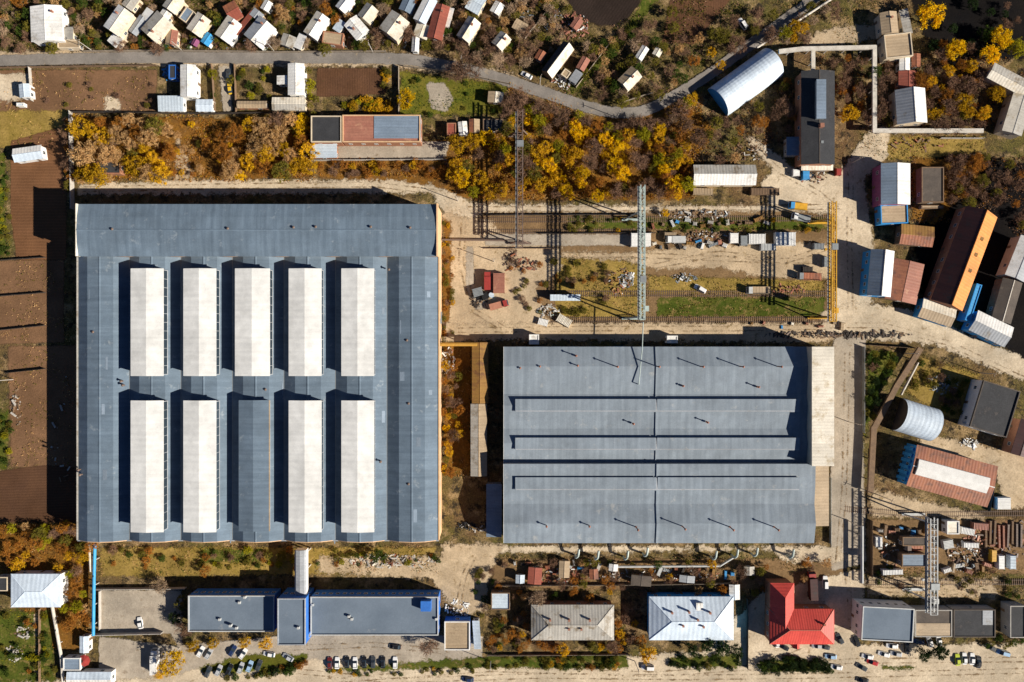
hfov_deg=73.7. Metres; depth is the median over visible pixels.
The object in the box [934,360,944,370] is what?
shrub
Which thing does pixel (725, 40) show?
tree
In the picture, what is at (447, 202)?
dirt track
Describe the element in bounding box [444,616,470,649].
gatehouse
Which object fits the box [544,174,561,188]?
tree
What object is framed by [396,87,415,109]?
tree
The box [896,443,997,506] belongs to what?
workshop
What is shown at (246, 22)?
lean to
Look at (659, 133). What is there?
tree
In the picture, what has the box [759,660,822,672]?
verge
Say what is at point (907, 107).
warehouse
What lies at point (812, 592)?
truck
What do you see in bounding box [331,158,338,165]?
shrub
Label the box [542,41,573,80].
barn
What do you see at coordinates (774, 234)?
door
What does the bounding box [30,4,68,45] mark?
house
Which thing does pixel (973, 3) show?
tree
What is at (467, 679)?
parked car
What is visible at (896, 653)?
parked car
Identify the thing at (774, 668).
shrub
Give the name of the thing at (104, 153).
tree
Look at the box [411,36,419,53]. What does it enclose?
shed
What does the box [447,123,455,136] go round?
container
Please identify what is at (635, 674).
wheel rut
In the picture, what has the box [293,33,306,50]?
lean to
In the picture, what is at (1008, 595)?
shrub
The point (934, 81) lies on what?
tree
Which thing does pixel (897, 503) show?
dirt yard
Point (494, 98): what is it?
shed
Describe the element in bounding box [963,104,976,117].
tree
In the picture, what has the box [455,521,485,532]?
scrap heap
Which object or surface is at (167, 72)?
scrap heap
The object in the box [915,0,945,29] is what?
tree
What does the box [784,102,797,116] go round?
tree
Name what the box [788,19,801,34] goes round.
tree
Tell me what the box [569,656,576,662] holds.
shrub
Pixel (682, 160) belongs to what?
tree
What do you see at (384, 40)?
undergrowth
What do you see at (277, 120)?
tree
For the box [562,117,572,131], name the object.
tree
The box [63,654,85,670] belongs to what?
shed
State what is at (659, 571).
crate
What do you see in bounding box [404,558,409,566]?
shrub
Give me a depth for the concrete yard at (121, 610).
250.18 m
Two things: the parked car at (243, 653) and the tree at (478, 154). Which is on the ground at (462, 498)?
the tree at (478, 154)
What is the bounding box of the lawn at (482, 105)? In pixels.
[400,71,509,116]
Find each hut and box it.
[529,334,538,343]
[665,336,677,342]
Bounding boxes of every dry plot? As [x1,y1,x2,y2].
[0,260,63,343]
[8,345,75,467]
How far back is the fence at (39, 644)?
249.59 m
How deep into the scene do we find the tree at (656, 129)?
246.94 m
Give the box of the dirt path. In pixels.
[32,612,37,679]
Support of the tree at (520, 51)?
on the ground at (462, 498)
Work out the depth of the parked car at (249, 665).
249.51 m
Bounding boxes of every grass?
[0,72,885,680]
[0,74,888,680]
[99,546,435,577]
[554,258,642,318]
[647,275,823,294]
[863,134,985,160]
[905,358,980,420]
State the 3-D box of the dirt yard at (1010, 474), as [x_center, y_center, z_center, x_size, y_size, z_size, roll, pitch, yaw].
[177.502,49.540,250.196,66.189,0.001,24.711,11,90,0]
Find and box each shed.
[12,145,47,163]
[16,103,26,107]
[19,83,35,99]
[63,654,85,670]
[80,633,92,652]
[97,161,124,175]
[122,0,143,13]
[129,15,147,36]
[142,7,153,20]
[160,8,174,22]
[165,29,180,47]
[169,65,179,81]
[178,6,195,24]
[191,38,200,47]
[201,32,214,47]
[250,8,265,19]
[260,0,274,14]
[332,19,346,32]
[399,0,416,15]
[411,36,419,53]
[413,22,428,41]
[458,121,467,136]
[469,119,479,133]
[483,119,503,132]
[487,91,503,104]
[490,1,504,18]
[491,589,509,609]
[512,18,527,34]
[516,573,524,583]
[527,565,541,584]
[534,49,546,63]
[550,294,579,300]
[559,559,569,577]
[561,68,570,80]
[568,69,582,85]
[570,16,583,32]
[576,56,589,71]
[589,567,597,579]
[609,562,617,571]
[630,573,651,586]
[636,45,648,62]
[652,47,662,58]
[678,574,694,582]
[728,584,739,599]
[742,565,754,575]
[783,137,798,156]
[880,258,924,304]
[894,70,916,89]
[894,224,934,247]
[895,58,909,72]
[897,551,924,566]
[898,535,926,545]
[910,53,920,69]
[916,167,943,203]
[918,205,943,208]
[941,519,959,533]
[957,283,981,321]
[985,278,1022,323]
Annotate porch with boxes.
[64,27,77,39]
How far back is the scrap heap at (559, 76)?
249.99 m
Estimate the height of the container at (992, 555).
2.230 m
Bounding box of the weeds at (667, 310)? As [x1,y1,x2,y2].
[99,0,1023,599]
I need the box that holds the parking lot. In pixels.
[98,635,482,681]
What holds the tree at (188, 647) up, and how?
on the parking lot
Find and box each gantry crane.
[508,109,530,247]
[622,185,648,319]
[807,201,838,321]
[901,513,939,614]
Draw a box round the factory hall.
[75,203,441,543]
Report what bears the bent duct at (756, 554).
on the ground at (462, 498)
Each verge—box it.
[0,49,546,86]
[200,652,307,673]
[331,653,628,672]
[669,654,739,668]
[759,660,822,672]
[882,665,914,670]
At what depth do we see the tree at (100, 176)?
243.76 m
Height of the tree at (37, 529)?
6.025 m
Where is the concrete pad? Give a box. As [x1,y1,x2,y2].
[427,82,452,111]
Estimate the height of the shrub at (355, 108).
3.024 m
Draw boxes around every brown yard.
[478,202,830,321]
[492,556,847,590]
[865,518,1023,574]
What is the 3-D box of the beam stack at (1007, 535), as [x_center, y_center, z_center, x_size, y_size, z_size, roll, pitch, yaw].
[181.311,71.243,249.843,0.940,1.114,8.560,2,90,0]
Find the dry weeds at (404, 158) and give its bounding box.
[62,83,702,199]
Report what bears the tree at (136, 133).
on the ground at (462, 498)
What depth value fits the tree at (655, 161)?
246.96 m
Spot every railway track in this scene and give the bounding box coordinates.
[474,229,627,233]
[475,215,825,222]
[540,290,826,296]
[550,316,822,322]
[845,505,1023,517]
[864,578,1022,585]
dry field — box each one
[0,69,156,113]
[0,109,68,148]
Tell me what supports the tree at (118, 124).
on the ground at (462, 498)
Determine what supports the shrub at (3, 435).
on the garden strip at (3, 449)
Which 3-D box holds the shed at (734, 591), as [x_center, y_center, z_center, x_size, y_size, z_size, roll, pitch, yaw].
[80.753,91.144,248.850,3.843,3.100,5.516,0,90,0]
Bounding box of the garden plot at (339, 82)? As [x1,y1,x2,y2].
[317,67,386,96]
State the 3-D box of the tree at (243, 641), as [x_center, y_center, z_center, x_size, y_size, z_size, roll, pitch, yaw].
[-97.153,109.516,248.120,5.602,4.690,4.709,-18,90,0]
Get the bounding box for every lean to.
[107,33,127,47]
[236,10,254,37]
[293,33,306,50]
[445,8,453,29]
[814,466,828,525]
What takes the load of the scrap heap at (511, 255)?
on the brown yard at (657, 237)
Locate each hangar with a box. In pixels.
[707,48,783,115]
[891,398,943,440]
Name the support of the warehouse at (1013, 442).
on the ground at (462, 498)
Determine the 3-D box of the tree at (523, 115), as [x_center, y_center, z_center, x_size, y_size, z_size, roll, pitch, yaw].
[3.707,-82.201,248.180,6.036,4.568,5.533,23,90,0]
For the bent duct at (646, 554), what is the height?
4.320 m
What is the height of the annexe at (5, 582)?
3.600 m
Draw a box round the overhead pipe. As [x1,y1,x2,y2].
[638,322,643,384]
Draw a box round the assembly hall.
[503,346,833,542]
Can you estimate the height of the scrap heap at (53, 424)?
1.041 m
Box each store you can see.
[471,403,486,476]
[472,342,487,403]
[486,482,501,536]
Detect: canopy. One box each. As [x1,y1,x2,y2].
[310,144,338,158]
[798,165,832,171]
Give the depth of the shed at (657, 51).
247.81 m
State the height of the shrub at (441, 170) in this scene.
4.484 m
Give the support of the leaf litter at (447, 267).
on the dirt yard at (515, 311)
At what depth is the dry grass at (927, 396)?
250.27 m
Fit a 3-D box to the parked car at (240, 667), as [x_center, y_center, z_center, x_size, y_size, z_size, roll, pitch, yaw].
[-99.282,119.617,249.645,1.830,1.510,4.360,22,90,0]
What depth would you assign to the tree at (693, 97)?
247.62 m
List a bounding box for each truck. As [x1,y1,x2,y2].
[150,648,160,674]
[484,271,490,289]
[489,300,508,310]
[666,236,685,242]
[746,287,770,293]
[788,202,807,210]
[791,213,810,222]
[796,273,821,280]
[806,571,818,600]
[904,546,923,550]
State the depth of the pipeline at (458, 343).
243.84 m
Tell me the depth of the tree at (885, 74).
247.26 m
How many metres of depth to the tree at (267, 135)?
246.07 m
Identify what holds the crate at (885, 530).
on the ground at (462, 498)
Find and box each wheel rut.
[84,186,496,326]
[90,182,501,324]
[271,666,1017,678]
[303,673,1019,681]
[329,657,1023,678]
[345,661,1021,681]
[459,325,792,328]
[461,329,825,332]
[468,204,816,207]
[486,208,839,211]
[578,256,806,263]
[656,250,812,263]
[836,353,845,559]
[841,352,850,548]
[844,153,848,306]
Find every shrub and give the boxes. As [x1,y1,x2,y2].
[1,432,8,439]
[1,667,9,673]
[2,612,10,619]
[7,652,16,658]
[23,618,31,625]
[29,654,35,661]
[37,632,44,640]
[37,652,48,663]
[51,665,58,673]
[108,545,117,555]
[137,550,145,556]
[142,556,150,564]
[144,546,153,554]
[158,554,165,561]
[178,559,184,566]
[201,553,209,560]
[207,69,217,79]
[223,675,229,681]
[226,75,235,84]
[227,553,234,560]
[231,673,239,680]
[237,69,246,78]
[243,546,252,553]
[244,80,253,89]
[247,92,255,99]
[254,85,263,95]
[255,551,263,558]
[263,550,272,559]
[272,667,280,677]
[275,561,282,567]
[277,550,286,560]
[283,667,293,676]
[285,546,294,553]
[328,167,337,176]
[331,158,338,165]
[339,160,348,168]
[341,101,347,108]
[349,102,357,110]
[363,95,372,103]
[364,171,372,180]
[368,158,377,167]
[369,102,377,110]
[371,166,381,175]
[374,104,382,113]
[377,161,386,169]
[379,169,386,176]
[380,81,387,88]
[383,69,391,76]
[394,160,400,169]
[401,164,409,171]
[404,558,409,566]
[409,160,417,168]
[418,160,428,169]
[424,167,435,178]
[435,172,441,179]
[436,164,447,174]
[481,594,488,603]
[488,567,494,575]
[489,635,497,642]
[493,617,499,624]
[500,616,507,623]
[514,631,521,638]
[522,658,529,665]
[544,661,550,669]
[550,257,557,265]
[561,656,568,663]
[562,664,568,671]
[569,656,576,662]
[575,665,582,672]
[589,276,596,281]
[598,664,604,670]
[601,263,607,269]
[602,295,610,301]
[607,659,615,667]
[704,663,712,671]
[756,661,767,671]
[763,659,772,667]
[769,655,778,665]
[770,664,777,672]
[781,655,787,663]
[786,654,793,664]
[788,655,798,667]
[798,657,806,665]
[801,667,809,673]
[809,665,819,673]
[813,657,822,666]
[821,658,828,666]
[918,359,925,366]
[924,379,932,387]
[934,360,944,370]
[937,373,946,381]
[1004,577,1011,584]
[1004,591,1011,597]
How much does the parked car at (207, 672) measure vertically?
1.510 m
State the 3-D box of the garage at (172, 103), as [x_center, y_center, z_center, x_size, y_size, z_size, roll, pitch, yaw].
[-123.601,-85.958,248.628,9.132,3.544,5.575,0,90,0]
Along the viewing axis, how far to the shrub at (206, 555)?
249.07 m
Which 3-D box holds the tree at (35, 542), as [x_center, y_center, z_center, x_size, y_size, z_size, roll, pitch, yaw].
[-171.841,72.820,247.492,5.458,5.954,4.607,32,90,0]
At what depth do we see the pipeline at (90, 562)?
247.47 m
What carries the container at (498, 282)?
on the ground at (462, 498)
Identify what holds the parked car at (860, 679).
on the ground at (462, 498)
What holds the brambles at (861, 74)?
on the ground at (462, 498)
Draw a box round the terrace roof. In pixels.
[57,40,83,50]
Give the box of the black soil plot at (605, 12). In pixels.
[567,0,639,26]
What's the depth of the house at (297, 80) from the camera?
245.70 m
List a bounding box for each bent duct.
[574,549,579,558]
[593,551,599,559]
[622,551,628,559]
[642,547,648,556]
[709,551,717,559]
[730,549,738,558]
[750,547,758,556]
[786,549,794,558]
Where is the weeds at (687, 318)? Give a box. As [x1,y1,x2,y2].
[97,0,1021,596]
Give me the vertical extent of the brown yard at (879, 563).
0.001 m
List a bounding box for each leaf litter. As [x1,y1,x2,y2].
[0,522,91,650]
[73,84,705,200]
[73,115,311,179]
[316,103,715,201]
[442,218,452,332]
[443,346,471,476]
[910,155,984,223]
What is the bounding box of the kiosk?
[472,618,480,648]
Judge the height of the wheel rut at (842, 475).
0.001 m
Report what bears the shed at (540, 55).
on the ground at (462, 498)
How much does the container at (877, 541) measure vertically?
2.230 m
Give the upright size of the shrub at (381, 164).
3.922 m
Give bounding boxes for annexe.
[0,574,10,590]
[223,0,244,22]
[277,75,287,86]
[874,205,907,225]
[897,8,912,32]
[913,297,956,326]
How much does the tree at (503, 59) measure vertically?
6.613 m
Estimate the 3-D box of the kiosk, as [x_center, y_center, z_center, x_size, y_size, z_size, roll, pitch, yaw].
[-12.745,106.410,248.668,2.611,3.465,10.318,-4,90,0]
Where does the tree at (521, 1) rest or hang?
on the ground at (462, 498)
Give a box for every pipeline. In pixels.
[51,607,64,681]
[88,544,92,571]
[91,543,99,635]
[440,342,476,345]
[441,239,507,240]
[608,557,733,567]
[756,0,830,48]
[778,45,983,134]
[808,51,814,69]
[858,525,863,583]
[867,347,922,492]
[900,362,918,394]
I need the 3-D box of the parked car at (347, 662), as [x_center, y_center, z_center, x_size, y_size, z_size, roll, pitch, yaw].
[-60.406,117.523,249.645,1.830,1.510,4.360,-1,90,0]
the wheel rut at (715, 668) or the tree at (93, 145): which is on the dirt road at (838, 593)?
the wheel rut at (715, 668)
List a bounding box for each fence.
[0,64,156,68]
[0,257,45,260]
[1,292,45,295]
[1,325,45,329]
[27,66,33,101]
[38,608,40,681]
[68,110,74,209]
[70,111,307,114]
[82,49,385,52]
[95,631,163,635]
[96,587,186,589]
[98,591,100,629]
[210,63,215,110]
[233,63,236,111]
[309,159,446,160]
[398,65,398,113]
[403,65,510,84]
[477,214,636,215]
[484,248,556,248]
[487,653,628,655]
[494,582,737,586]
[540,232,654,233]
[576,38,612,86]
[746,598,748,669]
[829,477,831,544]
[862,346,864,432]
[870,520,872,577]
[939,137,984,138]
[988,477,996,511]
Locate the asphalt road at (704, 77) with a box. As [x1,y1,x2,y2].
[0,0,819,118]
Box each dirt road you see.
[27,569,1023,681]
[805,23,875,45]
[820,300,1023,381]
[830,336,865,569]
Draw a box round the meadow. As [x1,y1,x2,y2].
[0,609,57,681]
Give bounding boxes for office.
[188,588,280,631]
[277,588,313,644]
[310,590,440,635]
[851,598,914,642]
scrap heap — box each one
[6,645,22,661]
[10,388,21,425]
[14,623,31,638]
[50,376,74,481]
[162,65,179,81]
[348,553,434,568]
[442,347,455,377]
[445,599,470,616]
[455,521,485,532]
[469,292,488,308]
[502,247,518,270]
[512,257,536,274]
[518,4,561,29]
[537,304,560,317]
[541,567,588,583]
[551,74,569,89]
[555,11,588,39]
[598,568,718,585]
[604,267,631,294]
[618,272,634,287]
[659,209,728,219]
[672,273,697,282]
[678,228,728,244]
[737,142,768,160]
[765,329,911,339]
[770,283,804,293]
[799,172,826,183]
[878,528,903,566]
[888,136,943,152]
[928,375,958,394]
[946,540,986,571]
[959,438,978,449]
[963,527,1005,554]
[1000,520,1023,561]
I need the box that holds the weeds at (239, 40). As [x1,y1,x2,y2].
[0,0,752,102]
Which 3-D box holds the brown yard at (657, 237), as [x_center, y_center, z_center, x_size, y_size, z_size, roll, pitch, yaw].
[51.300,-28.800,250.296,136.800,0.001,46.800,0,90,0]
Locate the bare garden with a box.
[662,0,728,44]
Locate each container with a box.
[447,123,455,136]
[472,286,483,296]
[481,292,488,299]
[493,273,504,292]
[538,318,548,325]
[555,313,572,327]
[630,233,636,246]
[642,233,650,246]
[664,232,676,238]
[692,188,713,195]
[728,233,738,243]
[739,235,747,245]
[747,234,765,243]
[750,188,779,195]
[759,244,775,250]
[773,232,795,245]
[791,169,799,176]
[800,171,809,180]
[801,266,812,271]
[812,243,824,249]
[821,256,830,266]
[834,168,841,175]
[873,535,881,546]
[880,568,902,574]
[940,538,953,549]
[960,526,975,535]
[961,541,978,547]
[970,521,988,530]
[988,548,996,561]
[993,496,1010,509]
[994,554,1004,568]
[1006,554,1015,568]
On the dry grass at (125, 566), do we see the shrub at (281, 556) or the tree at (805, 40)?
the shrub at (281, 556)
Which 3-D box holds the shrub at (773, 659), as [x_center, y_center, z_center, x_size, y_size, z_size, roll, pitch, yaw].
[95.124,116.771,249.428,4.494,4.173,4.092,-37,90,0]
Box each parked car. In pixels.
[137,617,143,628]
[196,645,204,657]
[204,649,213,659]
[204,666,211,677]
[214,664,222,676]
[225,663,233,674]
[226,69,230,79]
[227,83,233,94]
[228,645,236,656]
[237,662,244,673]
[238,648,247,659]
[246,660,253,671]
[255,659,262,670]
[263,650,274,656]
[282,653,293,661]
[327,657,332,668]
[335,657,339,668]
[344,656,349,667]
[353,657,357,668]
[361,656,366,667]
[371,656,375,667]
[380,656,385,667]
[389,643,400,649]
[393,657,397,668]
[462,676,473,681]
[521,71,532,79]
[780,644,788,650]
[811,644,822,648]
[822,644,829,649]
[824,653,836,658]
[831,663,842,669]
[835,633,843,643]
[853,635,860,646]
[856,662,867,671]
[856,677,868,681]
[861,653,873,659]
[866,659,878,665]
[878,650,889,657]
[886,642,897,648]
[890,650,901,656]
[904,642,909,653]
[913,638,923,644]
[925,637,933,647]
[936,637,941,644]
[954,653,960,665]
[961,652,967,664]
[969,653,974,664]
[975,656,981,667]
[985,643,996,651]
[996,648,1010,656]
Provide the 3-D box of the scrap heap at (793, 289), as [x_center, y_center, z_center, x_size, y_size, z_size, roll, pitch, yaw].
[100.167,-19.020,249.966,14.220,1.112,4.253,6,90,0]
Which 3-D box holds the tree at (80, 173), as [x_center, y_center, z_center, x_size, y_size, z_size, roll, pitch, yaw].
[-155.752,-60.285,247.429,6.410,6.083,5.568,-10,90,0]
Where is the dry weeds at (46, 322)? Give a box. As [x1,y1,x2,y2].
[1,70,152,635]
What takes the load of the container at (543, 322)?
on the ground at (462, 498)
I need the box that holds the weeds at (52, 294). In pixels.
[0,70,147,638]
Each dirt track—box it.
[77,177,483,219]
[172,138,194,181]
[443,320,842,344]
[466,202,807,214]
[498,544,853,563]
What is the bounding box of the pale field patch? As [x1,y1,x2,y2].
[104,96,120,111]
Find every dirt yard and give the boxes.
[0,73,28,102]
[316,541,503,614]
[442,212,563,326]
[559,241,830,279]
[747,127,889,306]
[866,574,997,599]
[868,489,984,520]
[918,436,1023,509]
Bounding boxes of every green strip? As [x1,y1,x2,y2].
[200,547,261,564]
[565,0,657,94]
[566,215,826,230]
[656,296,825,317]
[865,350,893,429]
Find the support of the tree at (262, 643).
on the parking lot
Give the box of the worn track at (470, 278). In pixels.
[465,246,486,309]
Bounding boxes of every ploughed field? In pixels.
[0,465,75,522]
[10,128,66,260]
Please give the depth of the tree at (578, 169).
246.43 m
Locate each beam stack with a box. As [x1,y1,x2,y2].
[984,530,987,548]
[988,520,991,543]
[991,520,996,543]
[997,524,1000,547]
[1001,525,1004,548]
[1005,524,1009,547]
[1010,521,1013,543]
[1014,523,1017,546]
[1018,524,1022,547]
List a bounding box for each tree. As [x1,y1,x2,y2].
[0,524,6,538]
[9,557,24,570]
[15,0,27,9]
[18,531,30,543]
[22,20,30,33]
[30,536,45,548]
[31,527,47,541]
[41,531,52,544]
[45,42,58,53]
[53,542,68,554]
[55,519,69,533]
[57,534,72,546]
[58,618,76,633]
[64,588,77,598]
[65,113,90,139]
[66,141,94,167]
[70,577,81,588]
[70,600,82,613]
[72,165,89,181]
[72,609,87,619]
[74,552,91,564]
[75,541,90,552]
[81,613,95,626]
[82,542,97,552]
[83,133,105,154]
[83,162,110,188]
[84,123,97,138]
[93,126,117,148]
[94,116,107,128]
[96,144,121,165]
[102,135,117,148]
[108,117,126,131]
[108,125,126,143]
[109,149,124,167]
[117,130,138,150]
[120,112,136,127]
[121,153,146,178]
[128,123,145,143]
[135,127,159,146]
[135,139,150,153]
[136,117,145,130]
[137,163,158,181]
[143,116,164,136]
[143,150,158,166]
[147,163,172,184]
[150,42,164,55]
[150,577,167,593]
[152,666,164,679]
[157,649,185,677]
[158,121,174,137]
[161,145,177,160]
[168,611,183,623]
[174,594,187,611]
[174,621,191,637]
[183,639,199,652]
[198,565,211,577]
[204,9,220,24]
[206,637,219,649]
[210,143,232,164]
[213,14,224,27]
[214,128,228,140]
[221,159,242,180]
[224,122,245,142]
[224,149,236,161]
[237,635,250,647]
[238,151,255,171]
[241,116,254,131]
[245,39,257,52]
[245,133,268,159]
[251,113,271,135]
[252,159,272,176]
[257,145,276,163]
[258,127,274,144]
[258,635,272,649]
[263,141,280,156]
[266,111,284,127]
[268,34,281,49]
[269,124,289,143]
[270,161,290,183]
[276,7,289,20]
[277,142,290,158]
[282,111,297,126]
[284,148,298,160]
[289,157,304,175]
[293,125,306,139]
[294,113,310,131]
[294,134,310,149]
[299,140,319,162]
[300,159,318,174]
[311,0,323,7]
[318,40,332,56]
[319,1,332,15]
[368,548,383,563]
[370,26,385,40]
[377,2,389,18]
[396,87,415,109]
[414,0,421,6]
[418,638,439,657]
[441,62,467,84]
[444,396,457,407]
[445,166,456,181]
[446,0,457,6]
[446,133,467,155]
[446,467,455,477]
[447,429,460,442]
[448,157,463,170]
[452,166,470,187]
[454,39,469,51]
[455,48,484,80]
[460,158,474,172]
[465,133,481,150]
[467,185,479,197]
[470,148,483,159]
[471,170,491,188]
[478,127,495,145]
[480,184,497,200]
[483,43,496,56]
[484,25,495,35]
[490,52,507,67]
[490,133,508,150]
[491,150,504,163]
[494,180,508,196]
[497,120,514,136]
[498,141,512,154]
[500,90,514,106]
[504,152,514,165]
[509,86,528,107]
[512,97,526,114]
[513,0,528,7]
[514,44,527,59]
[514,109,527,120]
[518,52,532,67]
[518,140,532,158]
[518,153,535,177]
[521,175,533,185]
[523,102,537,117]
[524,43,538,57]
[526,588,547,605]
[527,163,542,181]
[529,96,551,116]
[530,142,543,159]
[531,113,546,128]
[531,118,542,130]
[531,177,547,192]
[533,158,545,167]
[538,140,554,154]
[541,123,553,135]
[541,156,557,172]
[542,111,553,122]
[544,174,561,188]
[545,99,559,116]
[549,113,563,128]
[552,138,563,152]
[556,642,570,657]
[558,182,572,196]
[561,144,575,158]
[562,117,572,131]
[566,145,582,161]
[568,120,582,137]
[569,117,579,128]
[573,164,590,178]
[575,176,587,188]
[579,115,593,126]
[581,151,599,170]
[583,136,605,154]
[584,184,596,196]
[587,42,598,53]
[590,119,604,134]
[590,188,603,201]
[594,89,607,102]
[597,130,613,146]
[598,65,610,79]
[599,159,610,173]
[602,122,614,132]
[605,157,625,177]
[607,139,624,154]
[609,80,621,91]
[610,181,624,199]
[612,129,623,140]
[614,165,631,180]
[615,88,628,101]
[615,94,629,109]
[616,130,629,142]
[621,128,635,142]
[624,187,642,201]
[626,54,636,65]
[626,113,646,129]
[627,133,643,149]
[628,150,649,171]
[629,38,641,54]
[630,28,642,39]
[633,62,643,72]
[634,182,648,197]
[634,634,646,645]
[635,125,649,139]
[635,125,652,142]
[638,644,656,665]
[639,116,657,131]
[642,176,654,188]
[647,182,669,201]
[652,153,665,165]
[653,123,666,136]
[653,130,666,144]
[653,140,665,151]
[656,163,670,175]
[660,181,681,201]
[661,171,673,186]
[661,208,669,216]
[663,134,676,150]
[664,175,682,195]
[665,5,677,18]
[665,103,680,119]
[665,155,677,168]
[667,21,678,33]
[670,147,682,158]
[671,98,691,119]
[674,126,686,142]
[674,174,684,184]
[675,114,693,135]
[677,153,689,166]
[680,138,691,151]
[680,175,695,191]
[682,165,693,179]
[685,641,697,655]
[686,92,697,105]
[687,55,700,65]
[688,127,707,147]
[700,639,714,652]
[706,25,722,43]
[710,116,723,129]
[713,154,725,164]
[713,640,729,656]
[715,28,731,44]
[718,115,731,128]
[725,40,737,54]
[728,14,740,28]
[728,642,743,661]
[736,564,747,580]
[748,6,764,20]
[750,114,763,126]
[760,33,774,45]
[765,26,780,39]
[768,106,783,120]
[776,96,787,109]
[778,25,792,40]
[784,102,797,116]
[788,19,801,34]
[800,30,812,43]
[838,104,860,122]
[862,110,871,125]
[865,66,881,77]
[867,74,887,95]
[867,375,879,385]
[875,105,888,119]
[881,68,896,82]
[914,71,927,84]
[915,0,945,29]
[915,78,932,90]
[916,647,930,662]
[923,63,936,76]
[926,73,937,85]
[926,641,949,660]
[927,108,941,120]
[927,114,953,131]
[928,39,939,51]
[930,85,942,97]
[934,49,948,61]
[937,39,947,48]
[941,87,953,99]
[941,97,959,115]
[942,64,955,76]
[944,38,967,60]
[944,163,958,176]
[946,76,960,89]
[946,117,967,134]
[951,157,967,168]
[952,80,964,92]
[952,92,973,111]
[955,59,967,70]
[957,74,977,90]
[962,196,977,206]
[963,60,978,73]
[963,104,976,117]
[964,78,985,94]
[966,157,980,171]
[967,0,978,10]
[968,155,978,165]
[973,67,988,81]
[975,105,992,119]
[975,174,990,187]
[976,25,994,41]
[980,43,1001,63]
[985,85,1005,101]
[990,25,1013,49]
[1006,38,1023,58]
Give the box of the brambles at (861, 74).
[663,52,1023,234]
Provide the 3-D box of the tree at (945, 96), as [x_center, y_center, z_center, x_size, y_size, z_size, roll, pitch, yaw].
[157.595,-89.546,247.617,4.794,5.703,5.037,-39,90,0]
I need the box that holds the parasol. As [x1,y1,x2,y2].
[80,655,89,666]
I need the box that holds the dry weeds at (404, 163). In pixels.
[73,82,702,200]
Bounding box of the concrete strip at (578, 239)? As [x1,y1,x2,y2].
[485,233,629,245]
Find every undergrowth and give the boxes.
[0,0,1023,679]
[148,29,277,49]
[334,29,432,49]
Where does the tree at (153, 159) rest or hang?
on the ground at (462, 498)
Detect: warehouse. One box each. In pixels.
[691,165,756,186]
[888,86,926,127]
[958,379,1020,437]
[978,63,1023,96]
[993,92,1023,139]
[996,235,1023,281]
[1001,418,1023,456]
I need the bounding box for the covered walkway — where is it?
[295,547,310,595]
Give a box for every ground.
[0,0,1023,681]
[911,0,1023,67]
[913,153,1023,358]
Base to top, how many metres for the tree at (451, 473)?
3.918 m
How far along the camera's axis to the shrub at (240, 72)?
249.06 m
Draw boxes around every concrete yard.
[99,589,182,644]
[338,141,449,158]
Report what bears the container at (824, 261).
on the ground at (462, 498)
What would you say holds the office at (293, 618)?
on the ground at (462, 498)
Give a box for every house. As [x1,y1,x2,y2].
[11,570,67,606]
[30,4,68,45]
[103,4,136,39]
[141,11,177,46]
[162,0,188,16]
[180,64,200,100]
[187,12,214,38]
[215,15,241,46]
[244,15,278,50]
[288,63,306,98]
[303,11,331,43]
[336,0,355,15]
[344,15,368,40]
[358,3,378,26]
[379,10,409,44]
[413,0,436,24]
[427,3,449,43]
[456,16,480,46]
[465,0,486,18]
[491,31,511,54]
[531,600,613,639]
[617,66,641,92]
[647,592,732,639]
[765,578,833,648]
[874,11,898,38]
[877,32,912,63]
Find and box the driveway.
[218,65,232,111]
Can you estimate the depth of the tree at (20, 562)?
247.43 m
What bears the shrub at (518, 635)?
on the ground at (462, 498)
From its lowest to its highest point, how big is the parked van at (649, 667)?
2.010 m
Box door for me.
[773,233,775,243]
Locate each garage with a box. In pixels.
[66,668,115,681]
[158,96,186,111]
[196,99,215,112]
[236,101,268,109]
[272,97,306,111]
[280,33,295,50]
[322,31,345,48]
[909,605,951,636]
[946,605,995,636]
[1000,601,1023,637]
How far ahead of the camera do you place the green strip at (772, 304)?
250.29 m
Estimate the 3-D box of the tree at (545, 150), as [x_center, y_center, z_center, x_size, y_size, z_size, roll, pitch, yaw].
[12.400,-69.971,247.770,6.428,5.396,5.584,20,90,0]
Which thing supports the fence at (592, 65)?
on the ground at (462, 498)
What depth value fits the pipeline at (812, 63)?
246.05 m
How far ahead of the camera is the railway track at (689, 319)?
250.18 m
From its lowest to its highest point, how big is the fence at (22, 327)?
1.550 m
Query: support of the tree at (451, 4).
on the ground at (462, 498)
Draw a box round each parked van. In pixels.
[641,664,653,670]
[694,284,705,293]
[737,17,747,29]
[822,576,827,588]
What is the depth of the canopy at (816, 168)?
246.84 m
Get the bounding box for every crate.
[656,567,662,576]
[753,215,763,222]
[839,322,843,330]
[883,524,887,535]
[923,522,929,533]
[940,566,951,573]
[951,562,955,572]
[953,562,964,567]
[964,567,973,574]
[973,562,978,569]
[981,561,992,567]
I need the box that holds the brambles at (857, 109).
[682,52,1023,235]
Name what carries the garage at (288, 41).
on the ground at (462, 498)
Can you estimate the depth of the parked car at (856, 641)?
249.53 m
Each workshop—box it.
[311,116,344,145]
[342,115,421,145]
[795,69,834,167]
[859,249,894,297]
[872,162,909,207]
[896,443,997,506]
[923,206,996,310]
[961,310,1013,346]
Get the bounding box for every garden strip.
[0,152,6,255]
[0,409,9,469]
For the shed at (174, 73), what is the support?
on the ground at (462, 498)
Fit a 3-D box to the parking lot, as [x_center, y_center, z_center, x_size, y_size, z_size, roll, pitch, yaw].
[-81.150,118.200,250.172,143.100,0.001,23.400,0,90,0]

